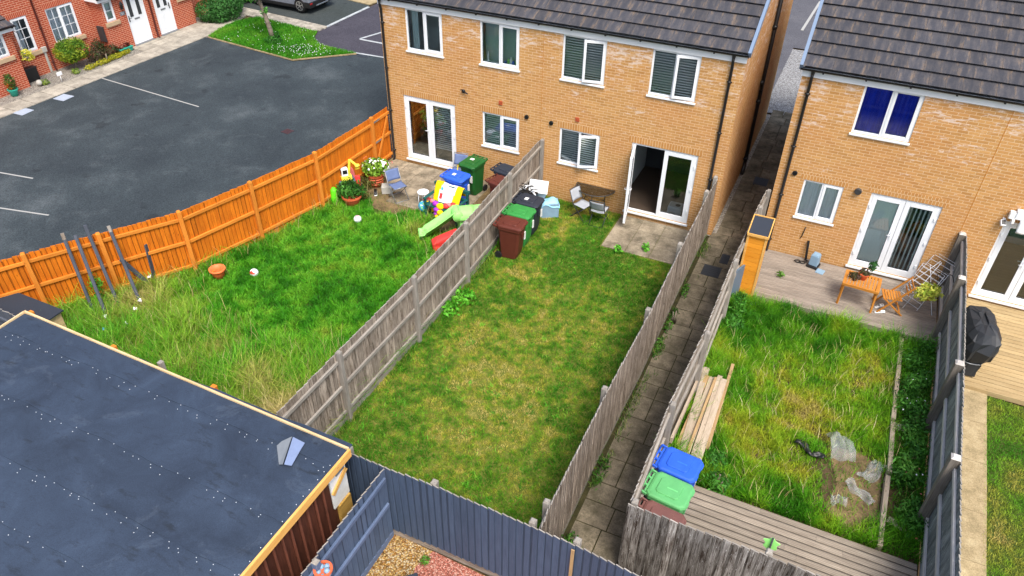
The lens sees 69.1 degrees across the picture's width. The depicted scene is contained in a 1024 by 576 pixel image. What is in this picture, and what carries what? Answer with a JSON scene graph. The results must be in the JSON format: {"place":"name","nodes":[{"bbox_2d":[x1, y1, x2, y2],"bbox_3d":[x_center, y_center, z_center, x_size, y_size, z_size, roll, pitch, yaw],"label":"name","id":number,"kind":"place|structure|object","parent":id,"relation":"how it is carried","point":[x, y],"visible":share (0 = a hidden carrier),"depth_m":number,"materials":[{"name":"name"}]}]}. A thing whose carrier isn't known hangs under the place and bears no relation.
{"place":"outdoors","nodes":[
{"label":"outdoors","id":0,"kind":"place"},
{"bbox_2d":[0,14,210,106],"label":"front bed","id":1,"kind":"object","parent":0,"point":[53,78],"visible":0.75,"depth_m":29.53,"materials":[{"name":"beige gravel"}]},
{"bbox_2d":[51,36,88,67],"bbox_3d":[-17.592,-9.374,29.767,1.122,1.206,1.288,16,40,19],"label":"clipped shrub","id":2,"kind":"object","parent":1,"relation":"on","point":[67,49],"visible":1,"depth_m":29.49,"materials":[{"name":"green plant"}]},
{"bbox_2d":[86,38,120,61],"bbox_3d":[-17.061,-9.894,30.879,0.885,0.802,1.535,16,40,19],"label":"shrub","id":3,"kind":"object","parent":1,"relation":"on","point":[100,53],"visible":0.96,"depth_m":30.82,"materials":[{"name":"brown plant"}]},
{"bbox_2d":[195,0,243,23],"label":"rounded bush","id":4,"kind":"object","parent":1,"relation":"on","point":[219,11],"visible":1,"depth_m":34.54,"materials":[{"name":"green plant"}]},
{"bbox_2d":[0,24,222,117],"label":"pavement","id":5,"kind":"structure","parent":0,"point":[61,88],"depth_m":29.66,"materials":[{"name":"beige concrete"}]},
{"bbox_2d":[133,21,212,51],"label":"front path","id":6,"kind":"structure","parent":0,"point":[183,31],"depth_m":33.23,"materials":[{"name":"beige concrete"}]},
{"bbox_2d":[0,37,392,260],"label":"car park","id":7,"kind":"structure","parent":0,"point":[100,155],"depth_m":25.52,"materials":[{"name":"grey asphalt"}]},
{"bbox_2d":[0,117,376,306],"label":"wooden fence","id":8,"kind":"object","parent":7,"relation":"on","point":[232,217],"visible":0.76,"depth_m":18.73,"materials":[{"name":"orange wood"}]},
{"bbox_2d":[372,107,392,161],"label":"garden gate","id":9,"kind":"structure","parent":8,"relation":"attached to","point":[382,132],"depth_m":23.24,"materials":[{"name":"orange wood"}]},
{"bbox_2d":[37,184,499,433],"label":"long lawn grass","id":10,"kind":"structure","parent":0,"point":[155,329],"depth_m":17.83,"materials":[{"name":"green plant"}]},
{"bbox_2d":[0,293,66,327],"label":"garden shed","id":11,"kind":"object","parent":10,"relation":"on","point":[15,304],"visible":0.36,"depth_m":16.52,"materials":[{"name":"grey"}]},
{"bbox_2d":[60,233,92,308],"bbox_3d":[-10.030,-0.271,17.246,0.075,2.052,0.688,-21,42,-26],"label":"wooden pole","id":12,"kind":"object","parent":10,"relation":"on","point":[68,249],"visible":0.83,"depth_m":17.13,"materials":[{"name":"grey wood"}]},
{"bbox_2d":[73,235,107,317],"bbox_3d":[-9.697,-0.169,17.210,0.075,1.956,1.131,-21,42,-26],"label":"wooden pole","id":13,"kind":"object","parent":10,"relation":"on","point":[86,264],"visible":0.83,"depth_m":17.14,"materials":[{"name":"grey wood"}]},
{"bbox_2d":[83,225,120,306],"bbox_3d":[-9.556,-0.442,17.406,0.075,2.140,0.676,-25,44,-30],"label":"wooden pole","id":14,"kind":"object","parent":10,"relation":"on","point":[90,238],"visible":0.83,"depth_m":17.29,"materials":[{"name":"grey wood"}]},
{"bbox_2d":[106,225,139,302],"bbox_3d":[-9.128,-0.461,17.596,0.075,1.961,0.949,-24,44,-29],"label":"wooden pole","id":15,"kind":"object","parent":10,"relation":"on","point":[122,259],"visible":0.85,"depth_m":17.52,"materials":[{"name":"grey wood"}]},
{"bbox_2d":[0,310,352,575],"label":"garden shed","id":16,"kind":"structure","parent":10,"relation":"on","point":[114,461],"depth_m":11.30,"materials":[{"name":"rubber"}]},
{"bbox_2d":[284,437,304,465],"bbox_3d":[-3.343,2.520,11.468,0.191,0.068,0.524,1,37,1],"label":"felt offcut","id":17,"kind":"object","parent":16,"relation":"on","point":[296,446],"visible":1,"depth_m":11.47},
{"bbox_2d":[342,194,361,206],"bbox_3d":[-4.671,-2.568,21.763,0.580,0.340,0.574,16,40,19],"label":"flower pot","id":18,"kind":"object","parent":10,"relation":"on","point":[355,201],"visible":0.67,"depth_m":21.58,"materials":[{"name":"ceramic"}]},
{"bbox_2d":[335,177,367,198],"bbox_3d":[-4.732,-2.837,21.690,1.061,0.728,0.904,16,40,19],"label":"potted plant","id":19,"kind":"object","parent":18,"relation":"in","point":[350,187],"visible":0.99,"depth_m":21.53,"materials":[{"name":"green plant"}]},
{"bbox_2d":[418,204,479,239],"bbox_3d":[-1.551,-1.804,20.349,2.020,0.905,0.570,-7,38,-11],"label":"toy slide","id":20,"kind":"object","parent":10,"relation":"on","point":[459,215],"visible":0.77,"depth_m":20.15,"materials":[{"name":"green plastic"}]},
{"bbox_2d":[208,16,355,60],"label":"verge lawn","id":21,"kind":"structure","parent":0,"point":[282,42],"depth_m":32.58,"materials":[{"name":"green plant"}]},
{"bbox_2d":[246,0,282,44],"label":"young tree","id":22,"kind":"object","parent":21,"relation":"on","point":[272,37],"visible":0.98,"depth_m":32.45,"materials":[{"name":"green plant"}]},
{"bbox_2d":[239,7,326,30],"bbox_3d":[-11.227,-12.826,35.412,5.865,0.050,0.790,20,41,24],"label":"paver strip","id":23,"kind":"object","parent":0,"point":[282,19],"visible":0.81,"depth_m":35.22,"materials":[{"name":"white concrete"}]},
{"bbox_2d":[222,0,368,25],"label":"grey driveway","id":24,"kind":"structure","parent":0,"point":[329,12],"depth_m":36.45,"materials":[{"name":"grey asphalt"}]},
{"bbox_2d":[255,0,329,12],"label":"parked car","id":25,"kind":"object","parent":24,"relation":"on","point":[301,6],"visible":0.9,"depth_m":36.03,"materials":[{"name":"paint"}]},
{"bbox_2d":[315,3,383,56],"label":"mauve driveway","id":26,"kind":"structure","parent":0,"point":[347,33],"depth_m":33.83,"materials":[{"name":"grey asphalt"}]},
{"bbox_2d":[366,534,484,575],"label":"golden gravel","id":27,"kind":"structure","parent":0,"point":[399,556],"depth_m":12.66,"materials":[{"name":"gold gravel"}]},
{"bbox_2d":[301,469,393,575],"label":"navy fence","id":28,"kind":"object","parent":27,"relation":"on","point":[359,540],"visible":0.99,"depth_m":11.78,"materials":[{"name":"paint"}]},
{"bbox_2d":[414,551,483,575],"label":"red gravel","id":29,"kind":"structure","parent":27,"relation":"on","point":[439,565],"depth_m":12.51,"materials":[{"name":"gravel"}]},
{"bbox_2d":[362,158,489,230],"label":"bare earth","id":30,"kind":"structure","parent":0,"point":[395,207],"depth_m":22.00,"materials":[{"name":"soil"}]},
{"bbox_2d":[368,174,383,187],"bbox_3d":[-4.164,-3.321,22.696,0.520,0.420,0.515,16,40,19],"label":"flower pot","id":31,"kind":"object","parent":30,"relation":"on","point":[377,178],"visible":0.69,"depth_m":22.52,"materials":[{"name":"ceramic"}]},
{"bbox_2d":[360,156,392,176],"bbox_3d":[-4.152,-3.638,22.456,1.060,0.674,0.750,16,40,19],"label":"potted plant","id":32,"kind":"object","parent":31,"relation":"in","point":[372,167],"visible":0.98,"depth_m":22.29,"materials":[{"name":"green plant"}]},
{"bbox_2d":[423,180,469,227],"bbox_3d":[-1.857,-2.380,21.122,1.200,0.881,0.680,21,41,24],"label":"garden bench","id":33,"kind":"object","parent":30,"relation":"on","point":[430,204],"visible":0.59,"depth_m":21.05,"materials":[{"name":"plastic"}]},
{"bbox_2d":[431,180,465,211],"bbox_3d":[-1.849,-2.517,21.179,0.921,0.802,0.547,20,41,24],"label":"towel","id":34,"kind":"object","parent":33,"relation":"on","point":[443,193],"visible":0.7,"depth_m":21.12,"materials":[{"name":"white fabric"}]},
{"bbox_2d":[380,159,489,214],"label":"patio","id":35,"kind":"structure","parent":0,"point":[415,178],"depth_m":22.95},
{"bbox_2d":[384,166,408,203],"bbox_3d":[-3.400,-3.048,21.953,0.454,0.881,0.615,-22,43,-27],"label":"folding chair","id":36,"kind":"object","parent":35,"relation":"on","point":[393,173],"visible":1,"depth_m":21.94,"materials":[{"name":"fabric"}]},
{"bbox_2d":[439,168,470,204],"bbox_3d":[-1.617,-2.859,21.592,0.798,1.034,0.564,21,41,24],"label":"wheelie bin","id":37,"kind":"object","parent":35,"relation":"on","point":[455,177],"visible":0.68,"depth_m":21.25,"materials":[{"name":"plastic"}]},
{"bbox_2d":[457,154,487,194],"bbox_3d":[-1.159,-3.356,22.228,0.598,1.066,0.823,22,42,25],"label":"wheelie bin","id":38,"kind":"object","parent":35,"relation":"on","point":[472,166],"visible":0.94,"depth_m":21.94,"materials":[{"name":"plastic"}]},
{"bbox_2d":[332,194,708,558],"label":"mown lawn grass","id":39,"kind":"structure","parent":0,"point":[473,277],"depth_m":16.55,"materials":[{"name":"green plant"}]},
{"bbox_2d":[275,138,544,435],"bbox_3d":[-1.575,-0.307,17.582,0.211,1.881,11.963,16,40,19],"label":"wooden fence","id":40,"kind":"object","parent":39,"relation":"on","point":[386,330],"visible":0.91,"depth_m":16.16,"materials":[{"name":"grey wood"}]},
{"bbox_2d":[345,446,641,575],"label":"navy fence","id":41,"kind":"object","parent":39,"relation":"on","point":[468,532],"visible":0.74,"depth_m":11.89,"materials":[{"name":"paint"}]},
{"bbox_2d":[493,214,527,259],"bbox_3d":[-0.036,-1.319,19.605,0.823,1.064,0.581,15,39,18],"label":"wheelie bin","id":42,"kind":"object","parent":39,"relation":"on","point":[512,234],"visible":1,"depth_m":19.35,"materials":[{"name":"plastic"}]},
{"bbox_2d":[502,203,535,246],"bbox_3d":[0.191,-1.668,20.068,0.823,1.064,0.581,17,40,20],"label":"wheelie bin","id":43,"kind":"object","parent":39,"relation":"on","point":[521,211],"visible":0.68,"depth_m":19.75,"materials":[{"name":"plastic"}]},
{"bbox_2d":[334,190,718,547],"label":"creeping grass","id":44,"kind":"structure","parent":39,"relation":"on","point":[637,393],"depth_m":15.80,"materials":[{"name":"green plant"}]},
{"bbox_2d":[512,192,544,234],"bbox_3d":[0.432,-2.019,20.533,0.823,1.066,0.581,18,40,21],"label":"wheelie bin","id":45,"kind":"object","parent":39,"relation":"on","point":[530,200],"visible":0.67,"depth_m":20.23,"materials":[{"name":"plastic"}]},
{"bbox_2d":[541,197,559,217],"bbox_3d":[1.079,-2.353,21.408,0.540,0.557,0.400,-2,37,-3],"label":"storage box","id":46,"kind":"object","parent":39,"relation":"on","point":[550,207],"visible":0.82,"depth_m":21.26,"materials":[{"name":"plastic"}]},
{"bbox_2d":[570,184,592,222],"bbox_3d":[1.982,-2.410,21.246,0.615,0.881,0.454,30,46,33],"label":"folding chair","id":47,"kind":"object","parent":39,"relation":"on","point":[582,203],"visible":0.97,"depth_m":21.22,"materials":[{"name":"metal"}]},
{"bbox_2d":[576,182,614,212],"bbox_3d":[2.309,-2.497,21.490,1.181,0.722,0.586,16,40,19],"label":"half round table","id":48,"kind":"object","parent":39,"relation":"on","point":[592,191],"visible":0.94,"depth_m":21.32,"materials":[{"name":"brown wood"}]},
{"bbox_2d":[538,175,717,539],"bbox_3d":[2.888,0.988,15.962,0.190,1.880,11.924,16,40,19],"label":"wooden fence","id":49,"kind":"object","parent":39,"relation":"on","point":[558,510],"visible":0.98,"depth_m":14.56,"materials":[{"name":"grey wood"}]},
{"bbox_2d":[207,2,1023,575],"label":"ground","id":50,"kind":"structure","parent":0,"point":[677,294],"depth_m":16.35,"materials":[{"name":"soil"}]},
{"bbox_2d":[0,0,211,97],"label":"red brick house","id":51,"kind":"structure","parent":50,"relation":"on","point":[41,27],"depth_m":30.14,"materials":[{"name":"brick"}]},
{"bbox_2d":[9,15,42,59],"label":"window","id":52,"kind":"structure","parent":51,"relation":"in","point":[14,21],"depth_m":28.55,"materials":[{"name":"white plastic"}]},
{"bbox_2d":[45,2,86,45],"bbox_3d":[-17.955,-10.567,29.805,0.238,1.460,1.410,17,40,20],"label":"window","id":53,"kind":"structure","parent":51,"relation":"in","point":[62,19],"depth_m":29.84,"materials":[{"name":"white plastic"}]},
{"bbox_2d":[101,0,120,27],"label":"window","id":54,"kind":"structure","parent":51,"relation":"in","point":[108,10],"depth_m":30.81,"materials":[{"name":"white plastic"}]},
{"bbox_2d":[122,0,154,45],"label":"front door","id":55,"kind":"structure","parent":51,"relation":"in","point":[135,10],"depth_m":32.09,"materials":[{"name":"white plastic"}]},
{"bbox_2d":[152,0,178,35],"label":"front door","id":56,"kind":"structure","parent":51,"relation":"in","point":[163,8],"depth_m":33.24,"materials":[{"name":"white plastic"}]},
{"bbox_2d":[377,0,792,234],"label":"brick house","id":57,"kind":"structure","parent":50,"relation":"on","point":[649,110],"depth_m":20.56,"materials":[{"name":"brown brick"}]},
{"bbox_2d":[405,8,443,58],"bbox_3d":[-2.495,-7.269,21.199,1.260,1.245,0.140,16,40,19],"label":"window","id":58,"kind":"structure","parent":57,"relation":"in","point":[427,50],"depth_m":21.27,"materials":[{"name":"white plastic"}]},
{"bbox_2d":[419,109,436,154],"bbox_3d":[-2.679,-5.026,23.822,0.550,1.565,0.516,-17,41,-22],"label":"house plant","id":59,"kind":"object","parent":57,"relation":"in","point":[424,141],"visible":0.52,"depth_m":23.80,"materials":[{"name":"green plant"}]},
{"bbox_2d":[404,95,456,168],"bbox_3d":[-2.498,-4.832,23.086,1.855,2.170,0.235,16,40,19],"label":"french door","id":60,"kind":"structure","parent":57,"relation":"in","point":[430,104],"depth_m":23.03,"materials":[{"name":"white plastic"}]},
{"bbox_2d":[479,20,519,72],"bbox_3d":[-0.332,-6.635,20.405,1.260,1.245,0.140,16,40,19],"label":"window","id":61,"kind":"structure","parent":57,"relation":"in","point":[501,26],"depth_m":20.46,"materials":[{"name":"white plastic"}]},
{"bbox_2d":[481,112,519,154],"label":"window","id":62,"kind":"structure","parent":57,"relation":"in","point":[502,144],"depth_m":22.04,"materials":[{"name":"white plastic"}]},
{"bbox_2d":[557,128,599,171],"bbox_3d":[1.882,-3.915,21.098,1.260,1.105,0.377,16,40,19],"label":"window","id":63,"kind":"structure","parent":57,"relation":"in","point":[580,165],"depth_m":21.20,"materials":[{"name":"white plastic"}]},
{"bbox_2d":[559,34,607,87],"bbox_3d":[1.897,-5.988,19.595,1.275,1.245,0.282,16,40,19],"label":"window","id":64,"kind":"structure","parent":57,"relation":"in","point":[586,40],"depth_m":19.67,"materials":[{"name":"white plastic"}]},
{"bbox_2d":[622,142,698,226],"bbox_3d":[3.934,-2.663,20.353,1.895,2.170,0.922,16,40,19],"label":"french door","id":65,"kind":"structure","parent":57,"relation":"in","point":[694,159],"depth_m":20.52,"materials":[{"name":"white plastic"}]},
{"bbox_2d":[646,49,701,104],"bbox_3d":[4.102,-5.347,18.793,1.290,1.245,0.266,16,40,19],"label":"window","id":66,"kind":"structure","parent":57,"relation":"in","point":[690,98],"depth_m":18.86,"materials":[{"name":"white plastic"}]},
{"bbox_2d":[765,0,1023,310],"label":"brick house","id":67,"kind":"structure","parent":50,"relation":"on","point":[902,158],"depth_m":17.25,"materials":[{"name":"brown brick"}]},
{"bbox_2d":[793,179,843,226],"bbox_3d":[7.754,-2.176,18.821,1.005,1.105,0.168,16,40,19],"label":"window","id":68,"kind":"structure","parent":67,"relation":"in","point":[819,201],"depth_m":18.88,"materials":[{"name":"white plastic"}]},
{"bbox_2d":[849,86,924,145],"bbox_3d":[8.576,-3.986,17.005,1.320,1.245,0.209,16,40,19],"label":"window","id":69,"kind":"structure","parent":67,"relation":"in","point":[882,113],"depth_m":17.08,"materials":[{"name":"blue glass"}]},
{"bbox_2d":[845,193,942,281],"bbox_3d":[9.468,-1.267,18.513,1.635,2.180,0.210,16,40,19],"label":"french door","id":70,"kind":"structure","parent":67,"relation":"in","point":[884,218],"depth_m":18.54,"materials":[{"name":"white plastic"}]},
{"bbox_2d":[968,221,1023,309],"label":"french door","id":71,"kind":"structure","parent":67,"relation":"in","point":[1014,286],"depth_m":17.96,"materials":[{"name":"white plastic"}]},
{"bbox_2d":[1008,209,1023,234],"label":"folded awning","id":72,"kind":"object","parent":67,"relation":"attached to","point":[1013,215],"visible":1,"depth_m":16.84,"materials":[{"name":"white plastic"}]},
{"bbox_2d":[601,215,688,263],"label":"patio","id":73,"kind":"structure","parent":0,"point":[621,233],"depth_m":20.60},
{"bbox_2d":[562,110,792,565],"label":"passage path","id":74,"kind":"structure","parent":0,"point":[599,516],"depth_m":16.61,"materials":[{"name":"brown soil"}]},
{"bbox_2d":[561,283,689,543],"bbox_3d":[2.646,2.224,15.672,0.380,0.454,8.768,16,40,19],"label":"weed","id":75,"kind":"object","parent":74,"relation":"on","point":[674,312],"visible":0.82,"depth_m":16.77,"materials":[{"name":"green plant"}]},
{"bbox_2d":[707,114,770,235],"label":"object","id":76,"kind":"structure","parent":0,"point":[724,210],"depth_m":23.15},
{"bbox_2d":[772,46,792,90],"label":"front drive","id":77,"kind":"structure","parent":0,"point":[785,54],"depth_m":31.75,"materials":[{"name":"grey concrete"}]},
{"bbox_2d":[767,49,803,114],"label":"pale gravel","id":78,"kind":"structure","parent":0,"point":[784,93],"depth_m":29.45,"materials":[{"name":"grey gravel"}]},
{"bbox_2d":[653,282,940,575],"bbox_3d":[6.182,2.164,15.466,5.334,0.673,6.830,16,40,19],"label":"overgrown grass","id":79,"kind":"structure","parent":0,"point":[726,343],"depth_m":15.47,"materials":[{"name":"green plant"}]},
{"bbox_2d":[669,367,703,443],"bbox_3d":[3.528,2.313,14.950,0.050,0.240,2.307,17,40,21],"label":"timber plank","id":80,"kind":"object","parent":79,"relation":"on","point":[683,412],"visible":0.86,"depth_m":14.70,"materials":[{"name":"beige wood"}]},
{"bbox_2d":[679,367,709,450],"bbox_3d":[3.737,2.432,15.193,0.120,0.061,2.502,15,39,18],"label":"timber plank","id":81,"kind":"object","parent":79,"relation":"on","point":[689,424],"visible":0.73,"depth_m":15.10,"materials":[{"name":"beige wood"}]},
{"bbox_2d":[685,376,713,453],"bbox_3d":[3.791,2.584,15.069,0.150,0.070,2.400,16,40,19],"label":"timber plank","id":82,"kind":"object","parent":79,"relation":"on","point":[707,388],"visible":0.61,"depth_m":15.21,"materials":[{"name":"beige wood"}]},
{"bbox_2d":[630,189,770,508],"bbox_3d":[4.213,1.082,15.868,0.190,1.875,10.851,17,40,20],"label":"wooden fence","id":83,"kind":"object","parent":79,"relation":"on","point":[691,375],"visible":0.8,"depth_m":14.69,"materials":[{"name":"grey wood"}]},
{"bbox_2d":[691,375,722,456],"bbox_3d":[3.917,2.612,15.015,0.100,0.074,2.600,16,40,19],"label":"timber plank","id":84,"kind":"object","parent":79,"relation":"on","point":[706,414],"visible":0.61,"depth_m":15.02,"materials":[{"name":"beige wood"}]},
{"bbox_2d":[695,378,726,458],"bbox_3d":[3.995,2.653,14.945,0.130,0.076,2.521,16,40,19],"label":"timber plank","id":85,"kind":"object","parent":79,"relation":"on","point":[712,416],"visible":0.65,"depth_m":14.96,"materials":[{"name":"beige wood"}]},
{"bbox_2d":[701,447,734,495],"bbox_3d":[3.889,3.466,14.056,0.708,0.551,1.065,16,40,19],"label":"weed","id":86,"kind":"object","parent":79,"relation":"on","point":[716,476],"visible":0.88,"depth_m":13.86,"materials":[{"name":"green plant"}]},
{"bbox_2d":[618,503,820,575],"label":"wooden fence","id":87,"kind":"object","parent":79,"relation":"on","point":[654,544],"visible":0.97,"depth_m":11.42,"materials":[{"name":"grey wood"}]},
{"bbox_2d":[705,364,734,449],"bbox_3d":[4.297,2.401,15.324,0.070,0.086,2.601,16,40,19],"label":"timber plank","id":88,"kind":"object","parent":79,"relation":"on","point":[719,409],"visible":0.96,"depth_m":15.18,"materials":[{"name":"brown wood"}]},
{"bbox_2d":[723,291,749,334],"bbox_3d":[5.357,0.614,17.731,0.601,0.660,1.468,16,40,19],"label":"weed","id":89,"kind":"object","parent":79,"relation":"on","point":[740,308],"visible":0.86,"depth_m":17.68,"materials":[{"name":"green plant"}]},
{"bbox_2d":[684,485,916,575],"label":"timber decking","id":90,"kind":"object","parent":79,"relation":"on","point":[810,549],"visible":0.56,"depth_m":12.94,"materials":[{"name":"wood"}]},
{"bbox_2d":[638,497,686,524],"bbox_3d":[2.364,4.117,12.336,0.823,1.064,0.581,21,41,24],"label":"wheelie bin","id":91,"kind":"object","parent":90,"relation":"on","point":[655,507],"visible":0.27,"depth_m":12.13,"materials":[{"name":"plastic"}]},
{"bbox_2d":[641,469,694,514],"bbox_3d":[2.618,3.764,12.805,0.823,1.064,0.581,21,41,24],"label":"wheelie bin","id":92,"kind":"object","parent":90,"relation":"on","point":[670,491],"visible":0.68,"depth_m":12.45,"materials":[{"name":"plastic"}]},
{"bbox_2d":[647,444,703,499],"bbox_3d":[2.898,3.444,13.313,0.823,1.064,0.581,21,41,24],"label":"wheelie bin","id":93,"kind":"object","parent":90,"relation":"on","point":[679,465],"visible":0.56,"depth_m":12.97,"materials":[{"name":"plastic"}]},
{"bbox_2d":[753,249,936,343],"bbox_3d":[8.169,0.103,18.667,4.500,0.123,2.202,16,40,19],"label":"timber decking","id":94,"kind":"object","parent":79,"relation":"on","point":[804,284],"visible":0.63,"depth_m":18.47,"materials":[{"name":"wood"}]},
{"bbox_2d":[739,214,775,296],"bbox_3d":[5.847,-0.733,18.015,0.500,1.952,0.745,16,40,19],"label":"storage cupboard","id":95,"kind":"object","parent":94,"relation":"on","point":[759,231],"visible":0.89,"depth_m":17.61,"materials":[{"name":"wood"}]},
{"bbox_2d":[836,269,881,312],"bbox_3d":[8.429,0.076,18.087,0.830,0.636,0.640,18,41,22],"label":"garden table","id":96,"kind":"object","parent":94,"relation":"on","point":[875,291],"visible":0.91,"depth_m":17.84,"materials":[{"name":"brown wood"}]},
{"bbox_2d":[876,276,916,315],"bbox_3d":[9.142,0.163,17.785,0.664,0.900,0.485,10,38,12],"label":"folding chair","id":97,"kind":"object","parent":94,"relation":"on","point":[887,293],"visible":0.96,"depth_m":17.76,"materials":[{"name":"brown wood"}]},
{"bbox_2d":[900,254,954,314],"bbox_3d":[10.056,-0.131,18.108,0.923,1.033,1.327,28,45,31],"label":"clothes airer","id":98,"kind":"object","parent":94,"relation":"on","point":[930,277],"visible":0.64,"depth_m":18.09,"materials":[{"name":"white metal"}]},
{"bbox_2d":[824,447,881,531],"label":"bare soil","id":99,"kind":"structure","parent":79,"relation":"on","point":[864,491],"depth_m":13.93,"materials":[{"name":"brown soil"}]},
{"bbox_2d":[875,474,890,550],"bbox_3d":[6.697,4.024,13.421,0.085,0.140,1.680,17,40,20],"label":"bed edging board","id":100,"kind":"object","parent":79,"relation":"on","point":[885,493],"visible":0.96,"depth_m":13.48,"materials":[{"name":"grey wood"}]},
{"bbox_2d":[890,338,903,421],"bbox_3d":[8.370,1.953,16.175,0.085,0.140,2.780,17,40,20],"label":"bed edging board","id":101,"kind":"object","parent":79,"relation":"on","point":[893,413],"visible":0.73,"depth_m":15.90,"materials":[{"name":"grey wood"}]},
{"bbox_2d":[888,334,938,543],"bbox_3d":[8.103,2.760,14.953,0.959,0.787,5.815,16,40,19],"label":"weed bed","id":102,"kind":"object","parent":79,"relation":"on","point":[906,473],"visible":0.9,"depth_m":14.70,"materials":[{"name":"green plant"}]},
{"bbox_2d":[917,231,967,575],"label":"wooden fence","id":103,"kind":"object","parent":79,"relation":"on","point":[940,509],"visible":0.98,"depth_m":13.75,"materials":[{"name":"grey wood"}]},
{"bbox_2d":[914,272,953,302],"bbox_3d":[9.726,-0.049,17.288,0.719,0.830,0.551,-13,39,-17],"label":"hanging basket","id":104,"kind":"object","parent":103,"relation":"hanging from","point":[925,292],"visible":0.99,"depth_m":17.31,"materials":[{"name":"plant"}]},
{"bbox_2d":[783,0,819,48],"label":"road","id":105,"kind":"structure","parent":0,"point":[796,36],"depth_m":35.72,"materials":[{"name":"grey asphalt"}]},
{"bbox_2d":[960,388,986,575],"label":"concrete path","id":106,"kind":"structure","parent":0,"point":[974,514],"depth_m":13.98,"materials":[{"name":"beige concrete"}]},
{"bbox_2d":[982,396,1023,575],"bbox_3d":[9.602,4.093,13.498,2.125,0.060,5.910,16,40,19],"label":"trimmed grass","id":107,"kind":"structure","parent":0,"point":[1000,490],"depth_m":13.97,"materials":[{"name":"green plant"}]},
{"bbox_2d":[964,298,1023,405],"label":"timber decking","id":108,"kind":"object","parent":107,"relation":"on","point":[1000,375],"visible":0.35,"depth_m":16.50,"materials":[{"name":"wood"}]},
{"bbox_2d":[964,305,1001,376],"bbox_3d":[10.037,1.149,16.155,0.739,1.247,1.339,11,38,13],"label":"covered barbecue","id":109,"kind":"object","parent":108,"relation":"on","point":[983,337],"visible":0.69,"depth_m":15.68,"materials":[{"name":"grey metal"}]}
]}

